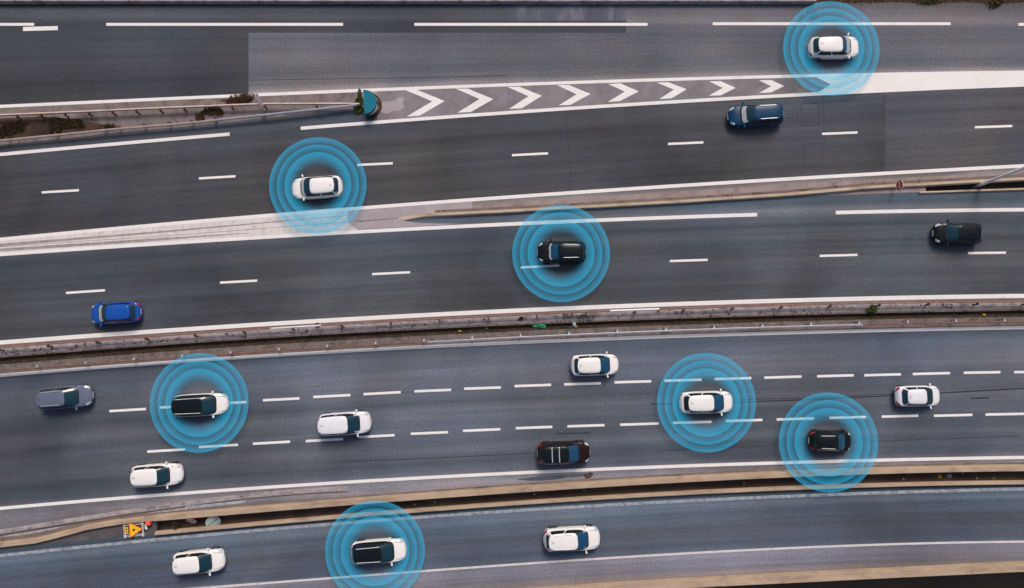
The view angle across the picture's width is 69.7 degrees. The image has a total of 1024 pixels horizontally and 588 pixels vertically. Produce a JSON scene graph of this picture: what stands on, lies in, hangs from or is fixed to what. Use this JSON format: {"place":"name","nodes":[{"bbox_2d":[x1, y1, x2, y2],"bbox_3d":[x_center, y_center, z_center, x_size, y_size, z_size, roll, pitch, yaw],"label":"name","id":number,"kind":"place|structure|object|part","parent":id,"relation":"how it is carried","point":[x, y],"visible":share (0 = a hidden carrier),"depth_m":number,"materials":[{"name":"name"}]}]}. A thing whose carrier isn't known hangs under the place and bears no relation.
{"place":"outdoors","nodes":[
{"label":"outdoors","id":0,"kind":"place"},
{"bbox_2d":[0,521,160,548],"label":"pavement","id":1,"kind":"structure","parent":0,"point":[111,532],"depth_m":60.05,"materials":[{"name":"grey concrete"}]},
{"bbox_2d":[122,522,143,538],"bbox_3d":[-30.814,19.192,59.941,1.743,0.273,1.280,-6,87,0],"label":"sign trestle","id":2,"kind":"object","parent":1,"relation":"on","point":[134,529],"visible":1,"depth_m":59.83,"materials":[{"name":"yellow metal"}]},
{"bbox_2d":[144,521,151,530],"bbox_3d":[-29.787,18.873,59.857,0.515,0.425,1.134,43,88,2],"label":"warning lamp","id":3,"kind":"object","parent":1,"relation":"on","point":[148,524],"visible":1,"depth_m":59.74,"materials":[{"name":"red plastic"}]},
{"bbox_2d":[0,303,1020,358],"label":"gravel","id":4,"kind":"structure","parent":0,"point":[711,315],"depth_m":60.91,"materials":[{"name":"gravel"}]},
{"bbox_2d":[0,314,1023,541],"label":"road","id":5,"kind":"structure","parent":0,"point":[457,415],"depth_m":60.57,"materials":[{"name":"grey asphalt"}]},
{"bbox_2d":[36,383,93,409],"bbox_3d":[-36.441,8.410,59.797,4.450,1.689,2.218,-5,87,0],"label":"estate car","id":6,"kind":"object","parent":5,"relation":"on","point":[75,396],"visible":1,"depth_m":59.41,"materials":[{"name":"silver metal"}]},
{"bbox_3d":[-36.314,7.688,59.428,1.616,0.348,0.250,-5,87,0],"label":"side window","id":7,"kind":"part","parent":6,"relation":"part of","materials":[{"name":"black glass"}]},
{"bbox_3d":[-36.194,9.056,59.356,1.616,0.348,0.250,-5,87,0],"label":"side window","id":8,"kind":"part","parent":6,"relation":"part of","materials":[{"name":"black glass"}]},
{"bbox_2d":[0,515,153,547],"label":"concrete kerb","id":9,"kind":"structure","parent":5,"relation":"on","point":[71,531],"depth_m":59.80,"materials":[{"name":"beige concrete"}]},
{"bbox_2d":[130,461,183,488],"bbox_3d":[-28.771,14.672,59.459,4.180,1.709,2.198,-4,87,0],"label":"suv car","id":10,"kind":"object","parent":5,"relation":"on","point":[157,474],"visible":1,"depth_m":59.08,"materials":[{"name":"white paint"}]},
{"bbox_3d":[-29.837,14.008,59.083,1.146,0.345,0.183,-8,87,0],"label":"side window","id":11,"kind":"part","parent":10,"relation":"part of","materials":[{"name":"black glass"}]},
{"bbox_3d":[-28.666,13.962,59.082,1.494,0.352,0.247,-4,87,0],"label":"side window","id":12,"kind":"part","parent":10,"relation":"part of","materials":[{"name":"black glass"}]},
{"bbox_2d":[171,391,228,417],"bbox_3d":[-25.363,9.012,59.736,4.480,1.749,2.218,-3,87,0],"label":"suv car","id":13,"kind":"object","parent":5,"relation":"on","point":[199,404],"visible":1,"depth_m":59.25,"materials":[{"name":"white paint"}]},
{"bbox_3d":[-25.206,8.272,59.346,1.727,0.362,0.226,-3,87,0],"label":"side window","id":14,"kind":"part","parent":13,"relation":"part of","materials":[{"name":"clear glass"}]},
{"bbox_2d":[317,409,371,436],"bbox_3d":[-13.627,10.518,59.617,4.330,1.829,2.218,-4,87,0],"label":"people carrier","id":15,"kind":"object","parent":5,"relation":"on","point":[346,423],"visible":1,"depth_m":59.09,"materials":[{"name":"white paint"}]},
{"bbox_2d":[336,414,354,416],"bbox_3d":[-13.489,9.774,59.199,1.669,0.380,0.226,-4,87,0],"label":"side window","id":16,"kind":"structure","parent":15,"relation":"in","point":[345,415],"depth_m":59.23,"materials":[{"name":"black glass"}]},
{"bbox_2d":[0,319,1023,371],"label":"guardrail","id":17,"kind":"object","parent":5,"relation":"on","point":[568,334],"visible":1,"depth_m":60.18,"materials":[{"name":"metal"}]},
{"bbox_2d":[1,303,1023,363],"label":"grass","id":18,"kind":"structure","parent":5,"relation":"on","point":[667,322],"depth_m":60.84,"materials":[{"name":"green plant"}]},
{"bbox_2d":[533,324,545,327],"bbox_3d":[2.245,2.649,60.804,1.148,0.260,0.333,0,87,0],"label":"plastic sheet","id":19,"kind":"object","parent":5,"relation":"on","point":[540,326],"visible":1,"depth_m":60.83,"materials":[{"name":"green plastic"}]},
{"bbox_2d":[537,439,589,466],"bbox_3d":[4.196,12.873,59.493,4.330,1.829,2.238,-2,87,0],"label":"suv car","id":20,"kind":"object","parent":5,"relation":"on","point":[576,451],"visible":1,"depth_m":59.05,"materials":[{"name":"brown paint"}]},
{"bbox_3d":[2.395,12.910,59.020,0.328,0.425,1.377,-2,87,0],"label":"rear window","id":21,"kind":"part","parent":20,"relation":"part of","materials":[{"name":"black glass"}]},
{"bbox_3d":[3.115,12.155,59.078,1.187,0.372,0.187,-6,87,0],"label":"side window","id":22,"kind":"part","parent":20,"relation":"part of","materials":[{"name":"black glass"}]},
{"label":"side window","id":23,"kind":"part","parent":20,"relation":"part of","materials":[{"name":"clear glass"}]},
{"bbox_2d":[153,464,1023,520],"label":"concrete parapet","id":24,"kind":"structure","parent":5,"relation":"on","point":[580,485],"depth_m":59.80,"materials":[{"name":"beige concrete"}]},
{"bbox_2d":[571,351,618,377],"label":"hatchback car","id":25,"kind":"object","parent":5,"relation":"on","point":[594,364],"visible":1,"depth_m":59.59,"materials":[{"name":"white paint"}]},
{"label":"rear window","id":26,"kind":"part","parent":25,"relation":"part of","materials":[{"name":"black glass"}]},
{"bbox_2d":[679,389,732,415],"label":"hatchback car","id":27,"kind":"object","parent":5,"relation":"on","point":[702,402],"visible":1,"depth_m":59.41,"materials":[{"name":"white paint"}]},
{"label":"rear window","id":28,"kind":"part","parent":27,"relation":"part of","materials":[{"name":"black glass"}]},
{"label":"side window","id":29,"kind":"part","parent":27,"relation":"part of","materials":[{"name":"black glass"}]},
{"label":"side window","id":30,"kind":"part","parent":27,"relation":"part of","materials":[{"name":"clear glass"}]},
{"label":"side window","id":31,"kind":"part","parent":27,"relation":"part of","materials":[{"name":"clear glass"}]},
{"bbox_2d":[808,429,850,454],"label":"hatchback car","id":32,"kind":"object","parent":5,"relation":"on","point":[831,440],"visible":1,"depth_m":59.20,"materials":[{"name":"black paint"}]},
{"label":"rear window","id":33,"kind":"part","parent":32,"relation":"part of","materials":[{"name":"black glass"}]},
{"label":"side window","id":34,"kind":"part","parent":32,"relation":"part of","materials":[{"name":"black glass"}]},
{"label":"side window","id":35,"kind":"part","parent":32,"relation":"part of","materials":[{"name":"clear glass"}]},
{"bbox_2d":[894,383,939,408],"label":"sedan car","id":36,"kind":"object","parent":5,"relation":"on","point":[920,395],"visible":1,"depth_m":59.55,"materials":[{"name":"white paint"}]},
{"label":"rear window","id":37,"kind":"part","parent":36,"relation":"part of","materials":[{"name":"teal glass"}]},
{"bbox_2d":[0,71,1023,246],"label":"road","id":38,"kind":"structure","parent":0,"point":[403,153],"depth_m":61.72,"materials":[{"name":"grey asphalt"}]},
{"bbox_2d":[0,120,27,135],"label":"weed clump","id":39,"kind":"object","parent":38,"relation":"on","point":[18,125],"visible":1,"depth_m":61.63,"materials":[{"name":"green plant"}]},
{"bbox_2d":[47,126,61,132],"bbox_3d":[-38.377,-13.717,61.590,1.380,0.511,0.803,0,87,0],"label":"weed clump","id":40,"kind":"object","parent":38,"relation":"on","point":[55,129],"visible":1,"depth_m":61.59,"materials":[{"name":"green plant"}]},
{"bbox_2d":[46,117,84,128],"bbox_3d":[-37.428,-14.368,61.680,3.290,0.414,1.155,0,87,0],"label":"weed clump","id":41,"kind":"object","parent":38,"relation":"on","point":[80,124],"visible":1,"depth_m":61.66,"materials":[{"name":"green plant"}]},
{"bbox_2d":[100,124,115,128],"bbox_3d":[-33.932,-14.037,61.681,1.391,0.396,0.606,0,87,0],"label":"weed clump","id":42,"kind":"object","parent":38,"relation":"on","point":[108,126],"visible":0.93,"depth_m":61.66,"materials":[{"name":"green plant"}]},
{"bbox_2d":[0,104,356,141],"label":"guardrail","id":43,"kind":"object","parent":38,"relation":"on","point":[103,129],"visible":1,"depth_m":61.14,"materials":[{"name":"metal"}]},
{"bbox_2d":[0,103,359,119],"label":"guardrail","id":44,"kind":"object","parent":38,"relation":"on","point":[88,112],"visible":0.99,"depth_m":61.19,"materials":[{"name":"metal"}]},
{"bbox_2d":[195,112,204,120],"bbox_3d":[-26.197,-14.796,61.707,0.889,0.414,0.908,0,87,0],"label":"weed clump","id":45,"kind":"object","parent":38,"relation":"on","point":[200,116],"visible":0.96,"depth_m":61.68,"materials":[{"name":"brown plant"}]},
{"bbox_2d":[255,93,262,105],"bbox_3d":[-20.956,-16.075,61.325,0.260,1.204,0.932,-22,87,-1],"label":"tilted plate","id":46,"kind":"object","parent":38,"relation":"on","point":[259,99],"visible":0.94,"depth_m":60.97,"materials":[{"name":"metal"}]},
{"bbox_2d":[292,174,342,200],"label":"hatchback car","id":47,"kind":"object","parent":38,"relation":"on","point":[317,187],"visible":1,"depth_m":60.36,"materials":[{"name":"white paint"}]},
{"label":"side window","id":48,"kind":"part","parent":47,"relation":"part of","materials":[{"name":"black glass"}]},
{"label":"side window","id":49,"kind":"part","parent":47,"relation":"part of","materials":[{"name":"black glass"}]},
{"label":"rear window","id":50,"kind":"part","parent":47,"relation":"part of","materials":[{"name":"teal glass"}]},
{"bbox_2d":[353,88,363,114],"bbox_3d":[-12.875,-16.179,61.668,0.958,0.620,2.339,0,87,0],"label":"weed clump","id":51,"kind":"object","parent":38,"relation":"on","point":[358,107],"visible":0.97,"depth_m":61.72,"materials":[{"name":"green plant"}]},
{"bbox_2d":[398,177,1023,220],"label":"concrete kerb","id":52,"kind":"structure","parent":38,"relation":"on","point":[733,198],"depth_m":61.24,"materials":[{"name":"beige concrete"}]},
{"bbox_2d":[727,102,783,128],"bbox_3d":[20.299,-14.877,61.028,4.650,1.669,2.218,-3,87,0],"label":"estate car","id":53,"kind":"object","parent":38,"relation":"on","point":[756,115],"visible":1,"depth_m":60.64,"materials":[{"name":"blue paint"}]},
{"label":"side window","id":54,"kind":"part","parent":53,"relation":"part of","materials":[{"name":"black glass"}]},
{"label":"side window","id":55,"kind":"part","parent":53,"relation":"part of","materials":[{"name":"black glass"}]},
{"bbox_2d":[0,191,1023,357],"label":"road","id":56,"kind":"structure","parent":0,"point":[875,247],"depth_m":61.19,"materials":[{"name":"grey asphalt"}]},
{"bbox_2d":[91,300,141,326],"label":"hatchback car","id":57,"kind":"object","parent":56,"relation":"on","point":[115,313],"visible":1,"depth_m":59.80,"materials":[{"name":"blue paint"}]},
{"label":"side window","id":58,"kind":"part","parent":57,"relation":"part of","materials":[{"name":"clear glass"}]},
{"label":"rear window","id":59,"kind":"part","parent":57,"relation":"part of","materials":[{"name":"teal glass"}]},
{"bbox_2d":[0,301,1023,350],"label":"guardrail","id":60,"kind":"object","parent":56,"relation":"on","point":[488,316],"visible":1,"depth_m":60.28,"materials":[{"name":"metal"}]},
{"bbox_2d":[537,239,585,264],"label":"suv car","id":61,"kind":"object","parent":56,"relation":"on","point":[550,252],"visible":1,"depth_m":59.96,"materials":[{"name":"black paint"}]},
{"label":"side window","id":62,"kind":"part","parent":61,"relation":"part of","materials":[{"name":"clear glass"}]},
{"bbox_2d":[562,311,594,321],"bbox_3d":[5.484,1.944,60.916,2.726,0.176,0.865,10,87,0],"label":"rubble pile","id":63,"kind":"object","parent":56,"relation":"on","point":[590,318],"visible":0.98,"depth_m":60.87,"materials":[{"name":"grey stone"}]},
{"bbox_2d":[865,305,876,313],"bbox_3d":[29.774,1.337,60.692,0.883,0.718,0.808,-38,88,-2],"label":"shrub","id":64,"kind":"object","parent":56,"relation":"on","point":[872,309],"visible":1,"depth_m":60.64,"materials":[{"name":"green plant"}]},
{"bbox_2d":[932,220,981,245],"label":"hatchback car","id":65,"kind":"object","parent":56,"relation":"on","point":[947,233],"visible":1,"depth_m":60.18,"materials":[{"name":"black paint"}]},
{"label":"side window","id":66,"kind":"part","parent":65,"relation":"part of","materials":[{"name":"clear glass"}]},
{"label":"side window","id":67,"kind":"part","parent":65,"relation":"part of","materials":[{"name":"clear glass"}]},
{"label":"side window","id":68,"kind":"part","parent":65,"relation":"part of","materials":[{"name":"black glass"}]},
{"bbox_2d":[918,188,1023,193],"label":"concrete kerb","id":69,"kind":"structure","parent":56,"relation":"on","point":[970,191],"depth_m":61.38,"materials":[{"name":"beige concrete"}]},
{"bbox_2d":[0,2,1023,107],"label":"road","id":70,"kind":"structure","parent":0,"point":[60,54],"depth_m":62.19,"materials":[{"name":"grey asphalt"}]},
{"bbox_2d":[200,104,223,116],"bbox_3d":[-25.175,-15.453,61.731,2.078,0.470,0.975,8,87,0],"label":"weed clump","id":71,"kind":"object","parent":70,"relation":"on","point":[213,111],"visible":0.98,"depth_m":61.69,"materials":[{"name":"brown plant"}]},
{"bbox_2d":[226,93,254,103],"bbox_3d":[-22.840,-16.442,61.786,2.542,0.419,0.976,0,87,0],"label":"weed clump","id":72,"kind":"object","parent":70,"relation":"on","point":[240,98],"visible":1,"depth_m":61.76,"materials":[{"name":"brown plant"}]},
{"bbox_2d":[363,90,381,119],"bbox_3d":[-11.589,-15.894,61.326,1.298,1.180,2.360,-4,87,0],"label":"divergence beacon","id":73,"kind":"object","parent":70,"relation":"on","point":[372,105],"visible":1,"depth_m":60.77,"materials":[{"name":"green plastic"}]},
{"bbox_2d":[0,0,815,3],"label":"concrete parapet","id":74,"kind":"structure","parent":70,"relation":"on","point":[408,1],"depth_m":61.93,"materials":[{"name":"grey concrete"}]},
{"bbox_2d":[807,33,858,60],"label":"hatchback car","id":75,"kind":"object","parent":70,"relation":"on","point":[845,48],"visible":1,"depth_m":61.01,"materials":[{"name":"white paint"}]},
{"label":"rear window","id":76,"kind":"part","parent":75,"relation":"part of","materials":[{"name":"teal glass"}]},
{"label":"side window","id":77,"kind":"part","parent":75,"relation":"part of","materials":[{"name":"black glass"}]},
{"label":"side window","id":78,"kind":"part","parent":75,"relation":"part of","materials":[{"name":"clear glass"}]},
{"bbox_2d":[916,0,942,3],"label":"weed clump","id":79,"kind":"object","parent":70,"relation":"on","point":[931,1],"visible":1,"depth_m":62.16,"materials":[{"name":"green plant"}]},
{"bbox_2d":[0,485,1023,587],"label":"road","id":80,"kind":"structure","parent":0,"point":[681,536],"depth_m":60.01,"materials":[{"name":"grey asphalt"}]},
{"bbox_2d":[172,546,225,575],"bbox_3d":[-25.236,21.557,59.088,4.180,1.729,2.218,-6,87,0],"label":"suv car","id":81,"kind":"object","parent":80,"relation":"on","point":[199,561],"visible":1,"depth_m":58.72,"materials":[{"name":"white paint"}]},
{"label":"side window","id":82,"kind":"part","parent":81,"relation":"part of","materials":[{"name":"black glass"}]},
{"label":"side window","id":83,"kind":"part","parent":81,"relation":"part of","materials":[{"name":"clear glass"}]},
{"bbox_2d":[351,536,406,565],"bbox_3d":[-10.745,20.717,59.092,4.480,1.809,2.258,-4,87,0],"label":"suv car","id":84,"kind":"object","parent":80,"relation":"on","point":[379,550],"visible":1,"depth_m":58.70,"materials":[{"name":"white paint"}]},
{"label":"side window","id":85,"kind":"part","parent":84,"relation":"part of","materials":[{"name":"black glass"}]},
{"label":"side window","id":86,"kind":"part","parent":84,"relation":"part of","materials":[{"name":"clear glass"}]},
{"bbox_2d":[543,524,599,553],"bbox_3d":[4.824,19.730,59.134,4.580,1.829,2.258,-3,87,0],"label":"suv car","id":87,"kind":"object","parent":80,"relation":"on","point":[586,537],"visible":1,"depth_m":58.73,"materials":[{"name":"white paint"}]},
{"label":"rear window","id":88,"kind":"part","parent":87,"relation":"part of","materials":[{"name":"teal glass"}]},
{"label":"side window","id":89,"kind":"part","parent":87,"relation":"part of","materials":[{"name":"black glass"}]},
{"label":"side window","id":90,"kind":"part","parent":87,"relation":"part of","materials":[{"name":"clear glass"}]},
{"bbox_2d":[154,480,1023,534],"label":"concrete parapet","id":91,"kind":"structure","parent":80,"relation":"on","point":[586,498],"depth_m":59.90,"materials":[{"name":"beige concrete"}]},
{"bbox_2d":[528,561,1023,587],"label":"concrete parapet","id":92,"kind":"structure","parent":80,"relation":"on","point":[851,574],"depth_m":59.35,"materials":[{"name":"beige concrete"}]},
{"bbox_2d":[0,311,1023,361],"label":"gap floor","id":93,"kind":"structure","parent":0,"point":[104,351],"depth_m":61.38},
{"bbox_2d":[3,0,1023,4],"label":"grass","id":94,"kind":"structure","parent":0,"point":[861,1],"depth_m":62.27,"materials":[{"name":"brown plant"}]},
{"bbox_2d":[161,471,1023,529],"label":"gap floor","id":95,"kind":"structure","parent":0,"point":[723,484],"depth_m":60.93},
{"bbox_2d":[171,520,178,529],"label":"weed clump","id":96,"kind":"object","parent":95,"relation":"on","point":[175,524],"visible":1,"depth_m":59.87,"materials":[{"name":"brown plant"}]},
{"bbox_2d":[185,518,197,523],"bbox_3d":[-26.291,18.637,61.161,1.035,2.501,0.714,0,87,0],"label":"round sign","id":97,"kind":"object","parent":95,"relation":"on","point":[192,520],"visible":0.98,"depth_m":60.32,"materials":[{"name":"white metal"}]},
{"bbox_2d":[205,516,220,525],"bbox_3d":[-24.459,18.711,61.144,1.070,2.527,1.086,0,87,0],"label":"round sign","id":98,"kind":"object","parent":95,"relation":"on","point":[213,520],"visible":0.84,"depth_m":60.16,"materials":[{"name":"white metal"}]},
{"bbox_2d":[353,182,925,221],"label":"pavement","id":99,"kind":"structure","parent":0,"point":[906,190],"depth_m":61.53,"materials":[{"name":"concrete"}]},
{"bbox_2d":[894,180,902,190],"bbox_3d":[31.853,-8.904,60.766,0.172,1.567,0.900,0,87,0],"label":"no entry sign","id":100,"kind":"object","parent":99,"relation":"on","point":[899,185],"visible":1,"depth_m":60.42,"materials":[{"name":"red metal"}]},
{"bbox_2d":[703,572,1023,587],"bbox_3d":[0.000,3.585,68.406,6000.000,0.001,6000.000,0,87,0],"label":"ground","id":101,"kind":"structure","parent":0,"point":[1005,580],"depth_m":67.21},
{"bbox_2d":[816,0,1023,3],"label":"verge","id":102,"kind":"structure","parent":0,"point":[911,1],"depth_m":62.37,"materials":[{"name":"soil"}]},
{"bbox_2d":[986,0,1005,9],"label":"weed clump","id":103,"kind":"object","parent":102,"relation":"on","point":[996,4],"visible":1,"depth_m":62.11,"materials":[{"name":"green plant"}]},
{"bbox_2d":[926,181,1023,190],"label":"gap floor","id":104,"kind":"structure","parent":0,"point":[1004,185],"depth_m":62.31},
{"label":"pavement","id":105,"kind":"structure","parent":0,"visible":0},
{"bbox_2d":[971,166,1023,188],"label":"lamp post","id":106,"kind":"object","parent":105,"relation":"on","point":[997,178],"visible":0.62,"depth_m":59.12,"materials":[{"name":"grey metal"}]}
]}

